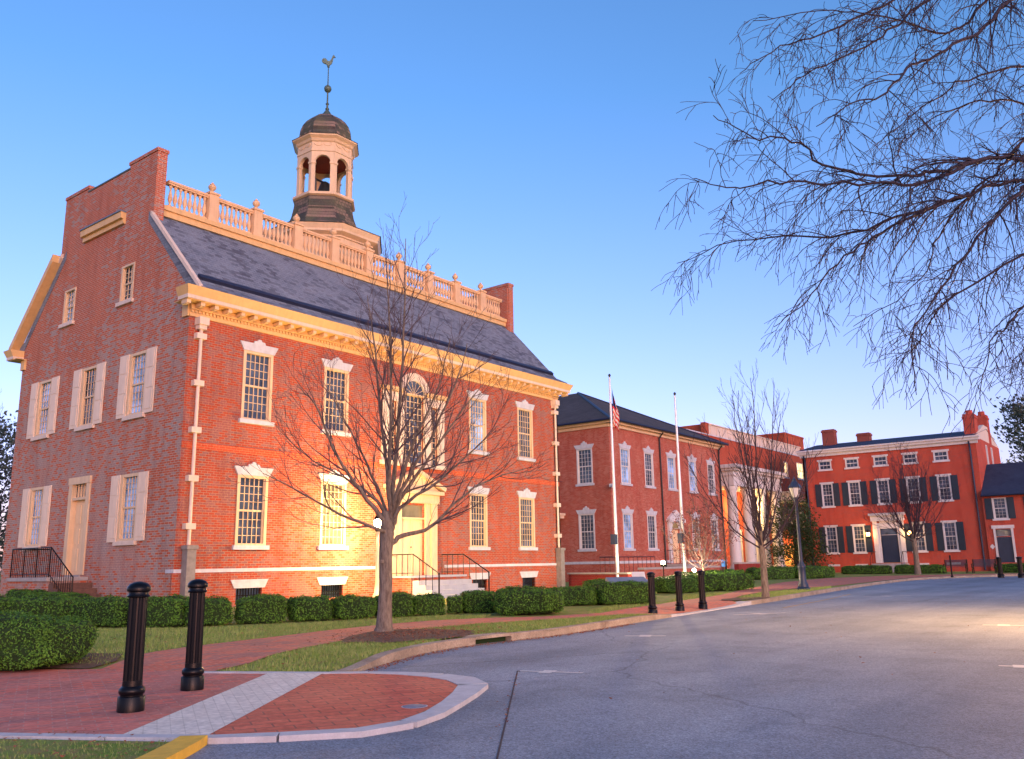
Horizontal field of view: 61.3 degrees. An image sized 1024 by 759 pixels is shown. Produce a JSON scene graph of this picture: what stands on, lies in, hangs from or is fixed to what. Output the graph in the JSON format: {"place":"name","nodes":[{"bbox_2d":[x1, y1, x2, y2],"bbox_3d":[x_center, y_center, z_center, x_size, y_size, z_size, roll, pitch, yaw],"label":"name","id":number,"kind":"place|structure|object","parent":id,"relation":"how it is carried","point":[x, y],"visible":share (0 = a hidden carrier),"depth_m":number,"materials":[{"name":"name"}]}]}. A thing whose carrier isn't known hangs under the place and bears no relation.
{"place":"outdoors","nodes":[
{"label":"outdoors","id":0,"kind":"place"},
{"bbox_2d":[0,739,167,758],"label":"verge","id":1,"kind":"structure","parent":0,"point":[33,750],"depth_m":6.09,"materials":[{"name":"plant"}]},
{"bbox_2d":[0,669,264,733],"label":"brick plaza","id":2,"kind":"structure","parent":0,"point":[79,701],"depth_m":8.52,"materials":[{"name":"brick"}]},
{"bbox_2d":[116,581,151,712],"bbox_3d":[-3.408,2.410,7.815,0.232,1.140,0.232,-10,-15,37],"label":"bollard","id":3,"kind":"object","parent":2,"relation":"on","point":[131,697],"visible":1,"depth_m":7.75,"materials":[{"name":"black metal"}]},
{"bbox_2d":[180,579,207,690],"bbox_3d":[-3.343,2.683,9.120,0.232,1.130,0.232,-10,-15,37],"label":"bollard","id":4,"kind":"object","parent":2,"relation":"on","point":[192,678],"visible":1,"depth_m":9.05,"materials":[{"name":"black metal"}]},
{"bbox_2d":[125,673,321,733],"bbox_3d":[-2.581,3.067,8.345,0.682,0.001,3.874,-1,-12,1],"label":"pale crosswalk strip","id":5,"kind":"object","parent":2,"relation":"on","point":[212,714],"visible":0.98,"depth_m":7.78,"materials":[{"name":"brick"}]},
{"bbox_2d":[211,673,457,734],"bbox_3d":[-1.538,3.034,8.258,2.087,0.001,3.790,-2,-12,3],"label":"brick apron","id":6,"kind":"object","parent":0,"point":[329,701],"visible":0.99,"depth_m":7.88,"materials":[{"name":"brick"}]},
{"bbox_2d":[0,571,1013,758],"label":"lawn","id":7,"kind":"structure","parent":0,"point":[586,609],"depth_m":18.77,"materials":[{"name":"plant"}]},
{"bbox_2d":[0,388,15,537],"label":"tree","id":8,"kind":"object","parent":7,"relation":"on","point":[5,486],"visible":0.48,"depth_m":55.68,"materials":[{"name":"green plant"}]},
{"bbox_2d":[0,410,17,581],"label":"evergreen tree","id":9,"kind":"object","parent":7,"relation":"on","point":[8,444],"visible":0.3,"depth_m":60.30,"materials":[{"name":"plant"}]},
{"bbox_2d":[5,588,47,598],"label":"hedge","id":10,"kind":"object","parent":7,"relation":"on","point":[19,593],"visible":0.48,"depth_m":27.94,"materials":[{"name":"green plant"}]},
{"bbox_2d":[6,594,80,617],"bbox_3d":[-10.190,5.035,18.803,1.516,0.716,1.029,-1,-12,1],"label":"hedge","id":11,"kind":"object","parent":7,"relation":"on","point":[60,605],"visible":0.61,"depth_m":18.44,"materials":[{"name":"green plant"}]},
{"bbox_2d":[21,591,90,598],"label":"hedge","id":12,"kind":"object","parent":7,"relation":"on","point":[73,594],"visible":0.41,"depth_m":25.16,"materials":[{"name":"green plant"}]},
{"bbox_2d":[44,653,121,667],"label":"mulch","id":13,"kind":"object","parent":7,"relation":"on","point":[86,663],"visible":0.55,"depth_m":11.55,"materials":[{"name":"soil"}]},
{"bbox_2d":[0,610,98,671],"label":"hedge","id":14,"kind":"object","parent":13,"relation":"on","point":[29,641],"visible":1,"depth_m":10.95,"materials":[{"name":"green plant"}]},
{"bbox_2d":[68,594,128,626],"bbox_3d":[-8.607,4.928,18.440,1.549,0.702,1.011,-5,-13,18],"label":"hedge","id":15,"kind":"object","parent":7,"relation":"on","point":[107,611],"visible":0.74,"depth_m":18.00,"materials":[{"name":"green plant"}]},
{"bbox_2d":[127,593,188,627],"bbox_3d":[-7.296,4.840,18.099,1.275,0.697,1.017,-2,-12,5],"label":"hedge","id":16,"kind":"object","parent":7,"relation":"on","point":[164,612],"visible":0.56,"depth_m":17.70,"materials":[{"name":"green plant"}]},
{"bbox_2d":[183,595,232,626],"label":"hedge","id":17,"kind":"object","parent":7,"relation":"on","point":[217,611],"visible":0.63,"depth_m":18.00,"materials":[{"name":"green plant"}]},
{"bbox_2d":[233,593,288,623],"bbox_3d":[-5.453,4.980,18.800,1.155,0.651,1.017,6,-14,-29],"label":"hedge","id":18,"kind":"object","parent":7,"relation":"on","point":[263,608],"visible":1,"depth_m":18.44,"materials":[{"name":"green plant"}]},
{"bbox_2d":[0,55,572,606],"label":"state house","id":19,"kind":"structure","parent":7,"relation":"on","point":[154,341],"depth_m":31.21,"materials":[{"name":"brick"}]},
{"bbox_2d":[17,485,51,550],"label":"window","id":20,"kind":"structure","parent":19,"relation":"in","point":[39,499],"depth_m":31.90,"materials":[{"name":"wood"}]},
{"bbox_2d":[26,376,59,440],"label":"window","id":21,"kind":"structure","parent":19,"relation":"in","point":[45,416],"depth_m":32.86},
{"bbox_2d":[58,287,76,328],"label":"window","id":22,"kind":"structure","parent":19,"relation":"in","point":[70,295],"depth_m":32.86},
{"bbox_2d":[61,475,91,576],"bbox_3d":[-14.882,5.087,29.810,1.520,3.420,0.370,-10,-15,37],"label":"side door","id":23,"kind":"structure","parent":19,"relation":"in","point":[75,539],"depth_m":29.87,"materials":[{"name":"beige wood"}]},
{"bbox_2d":[69,362,105,431],"bbox_3d":[-15.025,0.663,30.679,2.280,2.280,0.230,-10,-15,37],"label":"window","id":24,"kind":"structure","parent":19,"relation":"in","point":[92,378],"depth_m":30.81,"materials":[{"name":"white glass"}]},
{"bbox_2d":[115,262,134,307],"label":"window","id":25,"kind":"structure","parent":19,"relation":"in","point":[128,271],"depth_m":30.33,"materials":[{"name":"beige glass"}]},
{"bbox_2d":[106,471,148,545],"bbox_3d":[-12.337,4.179,27.831,2.280,2.280,0.230,-10,-15,37],"label":"window","id":26,"kind":"structure","parent":19,"relation":"in","point":[132,495],"depth_m":27.95,"materials":[{"name":"wood"}]},
{"bbox_2d":[116,346,156,420],"bbox_3d":[-12.435,0.194,28.705,2.280,2.280,0.230,-10,-15,37],"label":"window","id":27,"kind":"structure","parent":19,"relation":"in","point":[141,371],"depth_m":28.83,"materials":[{"name":"wood"}]},
{"bbox_2d":[232,462,272,549],"bbox_3d":[-8.490,4.113,28.186,0.230,2.823,1.520,-10,-15,37],"label":"window","id":28,"kind":"structure","parent":19,"relation":"in","point":[251,518],"depth_m":28.22,"materials":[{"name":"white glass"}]},
{"bbox_2d":[238,340,277,426],"bbox_3d":[-8.561,0.085,29.048,0.230,2.903,1.520,-10,-15,37],"label":"window","id":29,"kind":"structure","parent":19,"relation":"in","point":[258,358],"depth_m":29.09,"materials":[{"name":"white glass"}]},
{"bbox_2d":[317,470,348,549],"bbox_3d":[-6.385,4.640,30.823,0.230,2.823,1.510,-10,-15,37],"label":"window","id":30,"kind":"structure","parent":19,"relation":"in","point":[334,539],"depth_m":30.86,"materials":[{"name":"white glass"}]},
{"bbox_2d":[321,357,352,436],"bbox_3d":[-6.456,0.612,31.685,0.230,2.903,1.510,-10,-15,37],"label":"window","id":31,"kind":"structure","parent":19,"relation":"in","point":[340,367],"depth_m":31.78,"materials":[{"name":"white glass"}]},
{"bbox_2d":[379,373,447,470],"bbox_3d":[-3.935,1.617,34.671,0.330,3.820,3.680,-10,-15,37],"label":"palladian window","id":32,"kind":"structure","parent":19,"relation":"in","point":[409,396],"depth_m":34.92,"materials":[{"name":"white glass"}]},
{"bbox_2d":[383,468,446,575],"bbox_3d":[-3.822,5.574,33.790,0.500,4.170,3.240,-10,-15,37],"label":"front door","id":33,"kind":"structure","parent":19,"relation":"in","point":[409,519],"depth_m":34.04,"materials":[{"name":"beige wood"}]},
{"bbox_2d":[466,389,489,455],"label":"window","id":34,"kind":"structure","parent":19,"relation":"in","point":[480,431],"depth_m":37.97,"materials":[{"name":"white wood"}]},
{"bbox_2d":[467,486,490,549],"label":"window","id":35,"kind":"structure","parent":19,"relation":"in","point":[478,515],"depth_m":37.10,"materials":[{"name":"white glass"}]},
{"bbox_2d":[515,400,535,461],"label":"window","id":36,"kind":"structure","parent":19,"relation":"in","point":[524,410],"depth_m":40.61,"materials":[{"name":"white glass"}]},
{"bbox_2d":[517,488,537,549],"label":"window","id":37,"kind":"structure","parent":19,"relation":"in","point":[526,504],"depth_m":39.75,"materials":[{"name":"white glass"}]},
{"bbox_2d":[286,594,333,621],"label":"hedge","id":38,"kind":"object","parent":7,"relation":"on","point":[308,608],"visible":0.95,"depth_m":18.89,"materials":[{"name":"green plant"}]},
{"bbox_2d":[331,592,376,619],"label":"hedge","id":39,"kind":"object","parent":7,"relation":"on","point":[349,606],"visible":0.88,"depth_m":19.31,"materials":[{"name":"green plant"}]},
{"bbox_2d":[373,515,380,596],"bbox_3d":[-4.628,6.101,29.756,0.351,3.020,0.351,-4,-13,15],"label":"garden lamp","id":40,"kind":"object","parent":7,"relation":"on","point":[376,521],"visible":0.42,"depth_m":29.70,"materials":[{"name":"white metal"}]},
{"bbox_2d":[373,590,413,616],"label":"hedge","id":41,"kind":"object","parent":7,"relation":"on","point":[402,603],"visible":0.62,"depth_m":19.91,"materials":[{"name":"green plant"}]},
{"bbox_2d":[341,628,475,642],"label":"mulch","id":42,"kind":"object","parent":7,"relation":"on","point":[379,638],"visible":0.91,"depth_m":14.20,"materials":[{"name":"soil"}]},
{"bbox_2d":[226,193,563,631],"bbox_3d":[-2.193,0.716,15.828,5.349,7.817,4.249,-5,-13,19],"label":"bare tree","id":43,"kind":"object","parent":42,"relation":"on","point":[388,517],"visible":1,"depth_m":15.70,"materials":[{"name":"brown plant"}]},
{"bbox_2d":[411,592,445,615],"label":"hedge","id":44,"kind":"object","parent":7,"relation":"on","point":[428,604],"visible":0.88,"depth_m":20.35,"materials":[{"name":"green plant"}]},
{"bbox_2d":[446,594,463,612],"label":"hedge","id":45,"kind":"object","parent":7,"relation":"on","point":[454,604],"visible":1,"depth_m":20.76,"materials":[{"name":"green plant"}]},
{"bbox_2d":[460,589,497,612],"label":"hedge","id":46,"kind":"object","parent":7,"relation":"on","point":[478,601],"visible":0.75,"depth_m":21.03,"materials":[{"name":"green plant"}]},
{"bbox_2d":[491,585,564,615],"bbox_3d":[0.391,5.181,20.350,1.763,0.701,1.620,-3,-12,10],"label":"hedge","id":47,"kind":"object","parent":7,"relation":"on","point":[514,600],"visible":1,"depth_m":19.71,"materials":[{"name":"green plant"}]},
{"bbox_2d":[549,585,597,605],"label":"hedge","id":48,"kind":"object","parent":7,"relation":"on","point":[576,595],"visible":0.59,"depth_m":23.73,"materials":[{"name":"green plant"}]},
{"bbox_2d":[567,572,631,586],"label":"garden wall","id":49,"kind":"structure","parent":7,"relation":"on","point":[576,578],"depth_m":40.25,"materials":[{"name":"brick"}]},
{"bbox_2d":[608,374,618,576],"bbox_3d":[4.590,4.564,39.466,0.240,9.930,0.385,-10,-15,37],"label":"flagpole","id":50,"kind":"object","parent":7,"relation":"on","point":[614,538],"visible":0.91,"depth_m":39.29,"materials":[{"name":"metal"}]},
{"bbox_2d":[590,579,656,604],"bbox_3d":[3.103,6.002,24.379,1.853,0.686,1.248,3,-13,-17],"label":"hedge","id":51,"kind":"object","parent":7,"relation":"on","point":[625,592],"visible":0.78,"depth_m":23.88,"materials":[{"name":"green plant"}]},
{"bbox_2d":[654,575,697,592],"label":"hedge","id":52,"kind":"object","parent":7,"relation":"on","point":[665,584],"visible":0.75,"depth_m":31.82,"materials":[{"name":"green plant"}]},
{"bbox_2d":[638,565,720,579],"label":"planter wall","id":53,"kind":"structure","parent":7,"relation":"on","point":[658,571],"depth_m":47.34,"materials":[{"name":"brick"}]},
{"bbox_2d":[673,392,686,572],"bbox_3d":[7.641,4.985,39.537,0.240,9.030,0.385,-10,-15,37],"label":"flagpole","id":54,"kind":"object","parent":7,"relation":"on","point":[679,537],"visible":0.89,"depth_m":39.53,"materials":[{"name":"metal"}]},
{"bbox_2d":[656,489,741,570],"bbox_3d":[8.153,7.034,37.924,3.565,4.331,3.690,-2,-12,5],"label":"crape myrtle","id":55,"kind":"object","parent":7,"relation":"on","point":[705,541],"visible":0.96,"depth_m":37.84,"materials":[{"name":"brown plant"}]},
{"bbox_2d":[670,571,754,591],"bbox_3d":[7.796,7.879,33.780,3.717,0.825,1.490,5,-13,-25],"label":"hedge","id":56,"kind":"object","parent":7,"relation":"on","point":[724,581],"visible":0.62,"depth_m":33.33,"materials":[{"name":"green plant"}]},
{"bbox_2d":[678,361,827,596],"bbox_3d":[7.642,3.152,27.543,4.635,7.516,4.446,-3,-12,9],"label":"bare tree","id":57,"kind":"object","parent":7,"relation":"on","point":[761,537],"visible":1,"depth_m":26.95,"materials":[{"name":"brown plant"}]},
{"bbox_2d":[745,566,795,579],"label":"hedge","id":58,"kind":"object","parent":7,"relation":"on","point":[779,572],"visible":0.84,"depth_m":51.46,"materials":[{"name":"green plant"}]},
{"bbox_2d":[788,477,810,589],"bbox_3d":[11.170,5.947,33.688,0.520,4.420,0.540,-10,-15,37],"label":"street lamp","id":59,"kind":"object","parent":7,"relation":"on","point":[802,583],"visible":0.78,"depth_m":33.54,"materials":[{"name":"metal"}]},
{"bbox_2d":[791,565,835,577],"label":"hedge","id":60,"kind":"object","parent":7,"relation":"on","point":[815,571],"visible":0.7,"depth_m":52.33,"materials":[{"name":"green plant"}]},
{"bbox_2d":[841,565,892,573],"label":"hedge","id":61,"kind":"object","parent":7,"relation":"on","point":[870,569],"visible":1,"depth_m":63.34,"materials":[{"name":"green plant"}]},
{"bbox_2d":[894,564,946,573],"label":"hedge","id":62,"kind":"object","parent":7,"relation":"on","point":[924,568],"visible":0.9,"depth_m":61.54,"materials":[{"name":"green plant"}]},
{"bbox_2d":[0,0,1023,570],"label":"sky","id":63,"kind":"structure","parent":0,"point":[544,138],"materials":[{"name":"blue"}]},
{"bbox_2d":[101,573,1017,671],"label":"brick path","id":64,"kind":"structure","parent":0,"point":[217,656],"depth_m":14.83,"materials":[{"name":"brick"}]},
{"bbox_2d":[646,572,657,613],"bbox_3d":[3.326,5.083,20.567,0.232,0.990,0.232,-10,-15,37],"label":"bollard","id":65,"kind":"object","parent":64,"relation":"on","point":[652,607],"visible":0.98,"depth_m":20.51,"materials":[{"name":"black metal"}]},
{"bbox_2d":[674,571,684,610],"bbox_3d":[4.185,5.306,21.676,0.232,0.990,0.232,-10,-15,37],"label":"bollard","id":66,"kind":"object","parent":64,"relation":"on","point":[679,605],"visible":0.98,"depth_m":21.61,"materials":[{"name":"black metal"}]},
{"bbox_2d":[697,570,707,608],"bbox_3d":[4.945,5.468,22.500,0.232,0.990,0.232,-10,-15,37],"label":"bollard","id":67,"kind":"object","parent":64,"relation":"on","point":[702,602],"visible":0.98,"depth_m":22.44,"materials":[{"name":"black metal"}]},
{"bbox_2d":[185,576,1023,758],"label":"road","id":68,"kind":"structure","parent":0,"point":[791,682],"depth_m":8.67,"materials":[{"name":"asphalt"}]},
{"bbox_2d":[135,735,207,758],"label":"yellow kerb","id":69,"kind":"structure","parent":68,"relation":"on","point":[181,747],"depth_m":5.94,"materials":[{"name":"paint"}]},
{"bbox_2d":[0,671,487,743],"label":"concrete border","id":70,"kind":"object","parent":68,"relation":"on","point":[468,689],"visible":0.66,"depth_m":6.59,"materials":[{"name":"concrete"}]},
{"bbox_2d":[330,637,474,671],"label":"kerb","id":71,"kind":"structure","parent":68,"relation":"on","point":[381,658],"depth_m":12.10,"materials":[{"name":"concrete"}]},
{"bbox_2d":[463,632,510,643],"bbox_3d":[-0.414,4.270,14.214,0.308,0.152,0.890,-11,-16,39],"label":"storm drain","id":72,"kind":"object","parent":68,"relation":"on","point":[486,638],"visible":0.73,"depth_m":14.19,"materials":[{"name":"concrete"}]},
{"bbox_2d":[4,599,1010,758],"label":"fallen leaves","id":73,"kind":"object","parent":68,"relation":"on","point":[433,631],"visible":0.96,"depth_m":14.17,"materials":[{"name":"brown plant"}]},
{"bbox_2d":[506,614,670,640],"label":"kerb","id":74,"kind":"structure","parent":68,"relation":"on","point":[541,633],"depth_m":16.18,"materials":[{"name":"concrete"}]},
{"bbox_2d":[671,601,750,616],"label":"flush kerb","id":75,"kind":"structure","parent":68,"relation":"on","point":[741,603],"depth_m":22.66,"materials":[{"name":"concrete"}]},
{"bbox_2d":[733,562,759,569],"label":"pier wall","id":76,"kind":"structure","parent":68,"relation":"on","point":[742,565],"depth_m":62.95,"materials":[{"name":"brick"}]},
{"bbox_2d":[755,492,839,566],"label":"holly tree","id":77,"kind":"object","parent":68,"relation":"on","point":[805,528],"visible":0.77,"depth_m":69.89,"materials":[{"name":"green plant"}]},
{"bbox_2d":[748,574,1017,604],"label":"kerb","id":78,"kind":"structure","parent":68,"relation":"on","point":[780,598],"depth_m":35.59,"materials":[{"name":"concrete"}]},
{"bbox_2d":[990,394,1023,536],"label":"evergreen tree","id":79,"kind":"object","parent":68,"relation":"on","point":[1017,413],"visible":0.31,"depth_m":98.14,"materials":[{"name":"plant"}]},
{"bbox_2d":[557,392,728,581],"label":"office wing","id":80,"kind":"structure","parent":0,"point":[646,471],"depth_m":56.49,"materials":[{"name":"brick"}]},
{"bbox_2d":[574,441,594,486],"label":"window","id":81,"kind":"structure","parent":80,"relation":"in","point":[583,451],"depth_m":55.51,"materials":[{"name":"white glass"}]},
{"bbox_2d":[576,506,596,551],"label":"window","id":82,"kind":"structure","parent":80,"relation":"in","point":[586,518],"depth_m":54.64,"materials":[{"name":"white glass"}]},
{"bbox_2d":[618,441,632,485],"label":"window","id":83,"kind":"structure","parent":80,"relation":"in","point":[624,448],"depth_m":55.85,"materials":[{"name":"white stone"}]},
{"bbox_2d":[621,506,635,550],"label":"window","id":84,"kind":"structure","parent":80,"relation":"in","point":[627,512],"depth_m":54.98,"materials":[{"name":"white stone"}]},
{"bbox_2d":[642,446,655,488],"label":"window","id":85,"kind":"structure","parent":80,"relation":"in","point":[648,453],"depth_m":58.23,"materials":[{"name":"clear glass"}]},
{"bbox_2d":[646,508,659,550],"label":"window","id":86,"kind":"structure","parent":80,"relation":"in","point":[651,515],"depth_m":57.37,"materials":[{"name":"clear glass"}]},
{"bbox_2d":[665,450,678,491],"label":"window","id":87,"kind":"structure","parent":80,"relation":"in","point":[671,469],"depth_m":60.73,"materials":[{"name":"white wood"}]},
{"bbox_2d":[666,510,685,562],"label":"entry door","id":88,"kind":"structure","parent":80,"relation":"in","point":[671,524],"depth_m":59.50,"materials":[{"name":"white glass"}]},
{"bbox_2d":[687,454,698,493],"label":"window","id":89,"kind":"structure","parent":80,"relation":"in","point":[693,460],"depth_m":63.22,"materials":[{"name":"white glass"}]},
{"bbox_2d":[706,459,716,495],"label":"window","id":90,"kind":"structure","parent":80,"relation":"in","point":[710,465],"depth_m":65.61,"materials":[{"name":"clear glass"}]},
{"bbox_2d":[681,422,810,569],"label":"court hall","id":91,"kind":"structure","parent":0,"point":[743,551],"depth_m":74.61,"materials":[{"name":"paint"}]},
{"bbox_2d":[757,432,803,449],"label":"chimney block","id":92,"kind":"structure","parent":91,"relation":"part of","point":[796,439],"depth_m":93.15,"materials":[{"name":"brick"}]},
{"bbox_2d":[796,410,1010,571],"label":"brick house","id":93,"kind":"structure","parent":0,"point":[842,473],"depth_m":71.83,"materials":[{"name":"red brick"}]},
{"bbox_2d":[815,483,840,507],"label":"window","id":94,"kind":"structure","parent":93,"relation":"in","point":[830,495],"depth_m":75.21,"materials":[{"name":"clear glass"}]},
{"bbox_2d":[819,526,844,554],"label":"window","id":95,"kind":"structure","parent":93,"relation":"in","point":[835,535],"depth_m":74.31,"materials":[{"name":"clear glass"}]},
{"bbox_2d":[841,481,867,506],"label":"window","id":96,"kind":"structure","parent":93,"relation":"in","point":[854,488],"depth_m":73.86,"materials":[{"name":"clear glass"}]},
{"bbox_2d":[845,525,872,553],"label":"window","id":97,"kind":"structure","parent":93,"relation":"in","point":[862,544],"depth_m":73.04,"materials":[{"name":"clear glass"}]},
{"bbox_2d":[870,479,897,504],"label":"window","id":98,"kind":"structure","parent":93,"relation":"in","point":[873,488],"depth_m":72.47,"materials":[{"name":"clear glass"}]},
{"bbox_2d":[868,512,907,562],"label":"front door","id":99,"kind":"structure","parent":93,"relation":"in","point":[892,545],"depth_m":71.57,"materials":[{"name":"blue paint"}]},
{"bbox_2d":[899,477,927,503],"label":"window","id":100,"kind":"structure","parent":93,"relation":"in","point":[919,480],"depth_m":70.88,"materials":[{"name":"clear glass"}]},
{"bbox_2d":[904,523,933,552],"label":"window","id":101,"kind":"structure","parent":93,"relation":"in","point":[924,544],"depth_m":69.95,"materials":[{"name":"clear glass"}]},
{"bbox_2d":[931,449,949,462],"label":"window","id":102,"kind":"structure","parent":93,"relation":"in","point":[938,455],"depth_m":70.10,"materials":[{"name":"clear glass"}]},
{"bbox_2d":[929,475,959,501],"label":"window","id":103,"kind":"structure","parent":93,"relation":"in","point":[952,481],"depth_m":69.52,"materials":[{"name":"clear glass"}]},
{"bbox_2d":[935,522,965,551],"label":"window","id":104,"kind":"structure","parent":93,"relation":"in","point":[953,539],"depth_m":68.78,"materials":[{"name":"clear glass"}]},
{"bbox_2d":[850,441,960,574],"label":"bare tree","id":105,"kind":"object","parent":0,"point":[914,528],"visible":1,"depth_m":59.79,"materials":[{"name":"brown plant"}]},
{"bbox_2d":[980,462,1023,570],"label":"wing","id":106,"kind":"structure","parent":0,"point":[1002,494],"depth_m":66.56,"materials":[{"name":"brick"}]},
{"bbox_2d":[984,497,1015,520],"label":"window","id":107,"kind":"structure","parent":106,"relation":"in","point":[1000,506],"depth_m":66.70,"materials":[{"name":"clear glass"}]},
{"bbox_2d":[991,525,1016,561],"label":"side door","id":108,"kind":"structure","parent":106,"relation":"in","point":[1005,547],"depth_m":66.15,"materials":[{"name":"blue paint"}]},
{"label":"far verge","id":109,"kind":"structure","parent":0,"visible":0},
{"bbox_2d":[651,0,1023,438],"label":"overhanging tree","id":110,"kind":"object","parent":109,"relation":"on","point":[962,163],"visible":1,"depth_m":12.21,"materials":[{"name":"brown plant"}]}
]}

